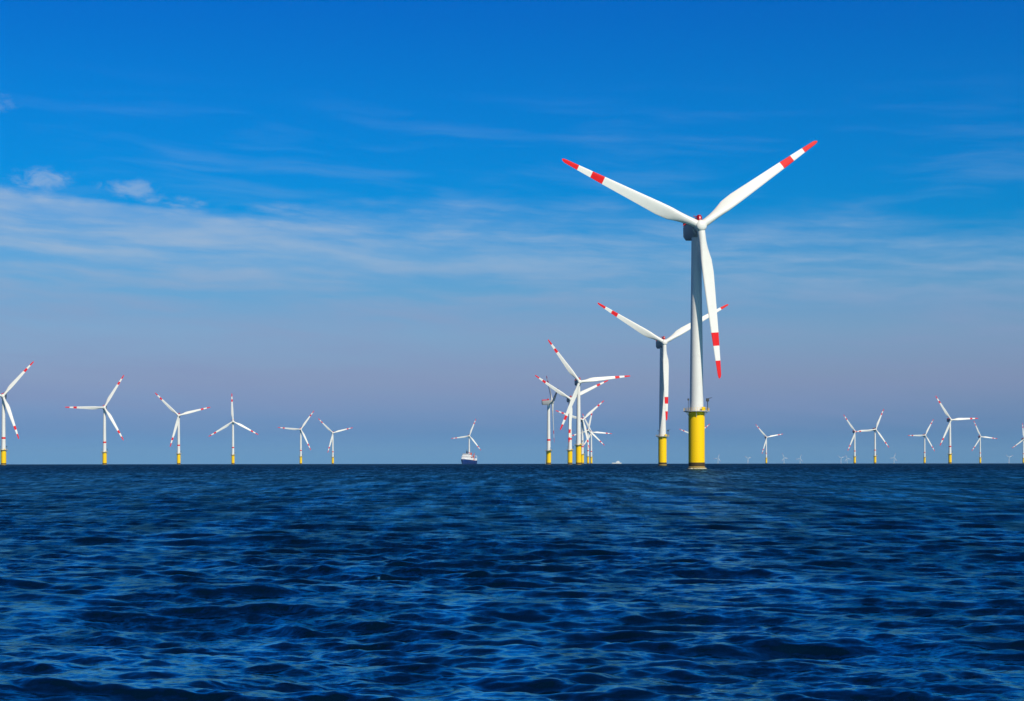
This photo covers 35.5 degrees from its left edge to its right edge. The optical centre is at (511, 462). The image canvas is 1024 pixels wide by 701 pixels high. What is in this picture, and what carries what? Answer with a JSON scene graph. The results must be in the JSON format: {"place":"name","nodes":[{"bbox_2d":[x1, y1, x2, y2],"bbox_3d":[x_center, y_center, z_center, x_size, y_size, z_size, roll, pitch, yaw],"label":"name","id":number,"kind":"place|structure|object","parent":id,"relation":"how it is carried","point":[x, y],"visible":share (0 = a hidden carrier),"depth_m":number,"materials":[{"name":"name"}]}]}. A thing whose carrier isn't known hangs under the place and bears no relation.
{"place":"outdoors","nodes":[
{"label":"outdoors","id":0,"kind":"place"},
{"bbox_2d":[0,463,1023,700],"bbox_3d":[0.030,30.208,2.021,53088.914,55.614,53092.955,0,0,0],"label":"sea","id":1,"kind":"structure","parent":0,"point":[541,582],"depth_m":35.43,"materials":[{"name":"liquid"}]},
{"bbox_2d":[0,361,33,464],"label":"wind turbine","id":2,"kind":"object","parent":1,"relation":"in","point":[3,395],"visible":0.98,"depth_m":2094.91,"materials":[{"name":"white paint"}]},
{"bbox_2d":[66,375,123,464],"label":"wind turbine","id":3,"kind":"object","parent":1,"relation":"in","point":[104,452],"visible":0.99,"depth_m":2529.22,"materials":[{"name":"white paint"}]},
{"bbox_2d":[155,393,209,463],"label":"wind turbine","id":4,"kind":"object","parent":1,"relation":"in","point":[177,427],"visible":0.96,"depth_m":2956.35,"materials":[{"name":"white paint"}]},
{"bbox_2d":[210,394,257,463],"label":"wind turbine","id":5,"kind":"object","parent":1,"relation":"in","point":[233,454],"visible":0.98,"depth_m":3383.09,"materials":[{"name":"white paint"}]},
{"bbox_2d":[278,411,313,463],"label":"wind turbine","id":6,"kind":"object","parent":1,"relation":"in","point":[301,433],"visible":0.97,"depth_m":4173.65,"materials":[{"name":"white paint"}]},
{"bbox_2d":[318,418,352,463],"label":"wind turbine","id":7,"kind":"object","parent":1,"relation":"in","point":[332,441],"visible":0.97,"depth_m":4653.89,"materials":[{"name":"white paint"}]},
{"bbox_2d":[451,419,480,453],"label":"wind turbine","id":8,"kind":"object","parent":1,"relation":"in","point":[469,436],"visible":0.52,"depth_m":5180.82,"materials":[{"name":"white paint"}]},
{"bbox_2d":[461,451,476,463],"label":"service ship","id":9,"kind":"object","parent":1,"relation":"on","point":[467,458],"visible":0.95,"depth_m":3286.65,"materials":[{"name":"white metal"}]},
{"bbox_2d":[542,376,556,463],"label":"wind turbine","id":10,"kind":"object","parent":1,"relation":"in","point":[547,402],"visible":0.98,"depth_m":2320.43,"materials":[{"name":"white paint"}]},
{"bbox_2d":[535,375,607,463],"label":"wind turbine","id":11,"kind":"object","parent":1,"relation":"in","point":[569,447],"visible":0.9,"depth_m":2218.11,"materials":[{"name":"white paint"}]},
{"bbox_2d":[556,401,602,463],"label":"wind turbine","id":12,"kind":"object","parent":1,"relation":"in","point":[582,436],"visible":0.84,"depth_m":3277.90,"materials":[{"name":"white paint"}]},
{"bbox_2d":[572,413,603,463],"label":"wind turbine","id":13,"kind":"object","parent":1,"relation":"in","point":[588,456],"visible":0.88,"depth_m":4337.06,"materials":[{"name":"white paint"}]},
{"bbox_2d":[548,339,629,464],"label":"wind turbine","id":14,"kind":"object","parent":1,"relation":"in","point":[577,382],"visible":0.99,"depth_m":1860.96,"materials":[{"name":"white paint"}]},
{"bbox_2d":[583,415,611,463],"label":"wind turbine","id":15,"kind":"object","parent":1,"relation":"in","point":[591,441],"visible":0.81,"depth_m":4603.47,"materials":[{"name":"white paint"}]},
{"bbox_2d":[598,303,728,465],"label":"wind turbine","id":16,"kind":"object","parent":1,"relation":"in","point":[661,343],"visible":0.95,"depth_m":1253.69,"materials":[{"name":"white paint"}]},
{"bbox_2d":[562,141,817,467],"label":"wind turbine","id":17,"kind":"object","parent":1,"relation":"in","point":[695,235],"visible":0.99,"depth_m":637.49,"materials":[{"name":"white paint"}]},
{"bbox_2d":[756,425,780,463],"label":"wind turbine","id":18,"kind":"object","parent":1,"relation":"in","point":[766,437],"visible":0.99,"depth_m":5517.47,"materials":[{"name":"white paint"}]},
{"bbox_2d":[843,414,861,463],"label":"wind turbine","id":19,"kind":"object","parent":1,"relation":"in","point":[854,456],"visible":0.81,"depth_m":4553.39,"materials":[{"name":"white paint"}]},
{"bbox_2d":[855,409,888,463],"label":"wind turbine","id":20,"kind":"object","parent":1,"relation":"in","point":[874,429],"visible":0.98,"depth_m":4245.39,"materials":[{"name":"white paint"}]},
{"bbox_2d":[908,419,934,462],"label":"wind turbine","id":21,"kind":"object","parent":1,"relation":"in","point":[924,436],"visible":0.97,"depth_m":5153.96,"materials":[{"name":"white paint"}]},
{"bbox_2d":[936,396,977,463],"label":"wind turbine","id":22,"kind":"object","parent":1,"relation":"in","point":[949,419],"visible":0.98,"depth_m":3313.49,"materials":[{"name":"white paint"}]},
{"bbox_2d":[972,422,996,462],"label":"wind turbine","id":23,"kind":"object","parent":1,"relation":"in","point":[980,456],"visible":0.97,"depth_m":5458.44,"materials":[{"name":"white paint"}]},
{"bbox_2d":[1012,423,1023,462],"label":"wind turbine","id":24,"kind":"object","parent":1,"relation":"in","point":[1022,439],"visible":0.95,"depth_m":5963.01,"materials":[{"name":"white paint"}]},
{"bbox_2d":[0,0,1023,463],"label":"sky","id":25,"kind":"structure","parent":0,"point":[369,217],"materials":[{"name":"blue"}]}
]}

